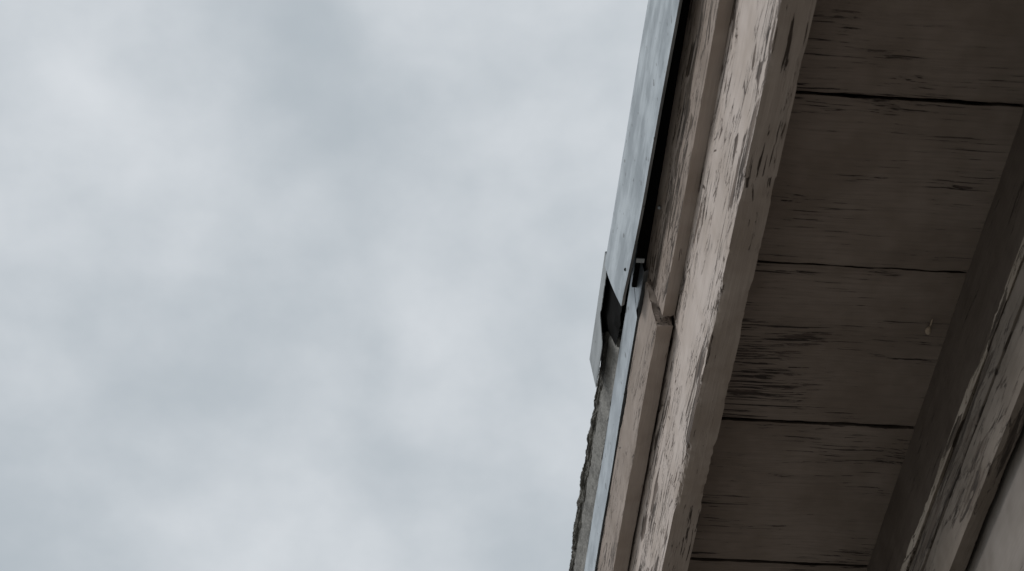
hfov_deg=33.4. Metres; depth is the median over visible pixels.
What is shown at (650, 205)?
gap
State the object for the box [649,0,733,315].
shingle mould
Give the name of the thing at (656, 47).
drip flashing
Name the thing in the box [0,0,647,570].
sky
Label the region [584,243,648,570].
drip edge strip
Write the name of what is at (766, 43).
fascia board
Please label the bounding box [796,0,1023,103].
soffit board
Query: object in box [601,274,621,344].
torn felt
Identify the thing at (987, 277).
frieze board
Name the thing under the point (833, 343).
soffit board
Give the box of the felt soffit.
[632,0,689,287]
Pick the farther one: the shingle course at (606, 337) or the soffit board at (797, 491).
the shingle course at (606, 337)
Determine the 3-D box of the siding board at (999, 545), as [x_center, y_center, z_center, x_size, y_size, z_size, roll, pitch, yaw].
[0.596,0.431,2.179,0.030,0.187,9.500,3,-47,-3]
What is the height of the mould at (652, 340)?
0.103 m
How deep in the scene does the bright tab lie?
2.48 m
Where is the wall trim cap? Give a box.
[900,238,1023,570]
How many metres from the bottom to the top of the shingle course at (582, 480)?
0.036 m
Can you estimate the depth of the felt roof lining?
2.76 m
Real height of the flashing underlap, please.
0.100 m
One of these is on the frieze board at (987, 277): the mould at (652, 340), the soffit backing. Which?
the soffit backing
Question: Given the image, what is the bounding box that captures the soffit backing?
[796,90,1017,104]
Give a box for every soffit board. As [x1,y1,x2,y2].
[687,557,866,570]
[691,417,913,564]
[722,260,965,425]
[758,91,1022,271]
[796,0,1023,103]
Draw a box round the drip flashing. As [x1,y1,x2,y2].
[605,0,682,305]
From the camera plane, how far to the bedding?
2.89 m
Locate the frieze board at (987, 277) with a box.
[866,104,1023,570]
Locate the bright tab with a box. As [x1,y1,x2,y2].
[636,258,644,262]
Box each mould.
[597,281,672,570]
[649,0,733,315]
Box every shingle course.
[569,332,605,570]
[570,329,622,570]
[573,331,621,570]
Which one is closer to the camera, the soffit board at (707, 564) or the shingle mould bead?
the shingle mould bead
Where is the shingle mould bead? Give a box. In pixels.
[645,0,694,281]
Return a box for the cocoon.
[925,326,930,334]
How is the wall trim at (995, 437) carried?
attached to the front wall core
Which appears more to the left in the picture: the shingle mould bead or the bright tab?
the bright tab
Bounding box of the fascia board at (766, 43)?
[627,0,816,570]
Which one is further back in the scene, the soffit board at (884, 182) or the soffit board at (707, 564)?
the soffit board at (707, 564)
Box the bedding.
[574,333,621,570]
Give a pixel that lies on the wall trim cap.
(955, 431)
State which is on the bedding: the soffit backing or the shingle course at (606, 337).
the shingle course at (606, 337)
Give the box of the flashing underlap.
[590,251,606,386]
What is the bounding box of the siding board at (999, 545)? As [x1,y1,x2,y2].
[965,424,1023,570]
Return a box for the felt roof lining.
[601,228,640,350]
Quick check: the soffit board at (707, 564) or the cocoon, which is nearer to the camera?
the cocoon

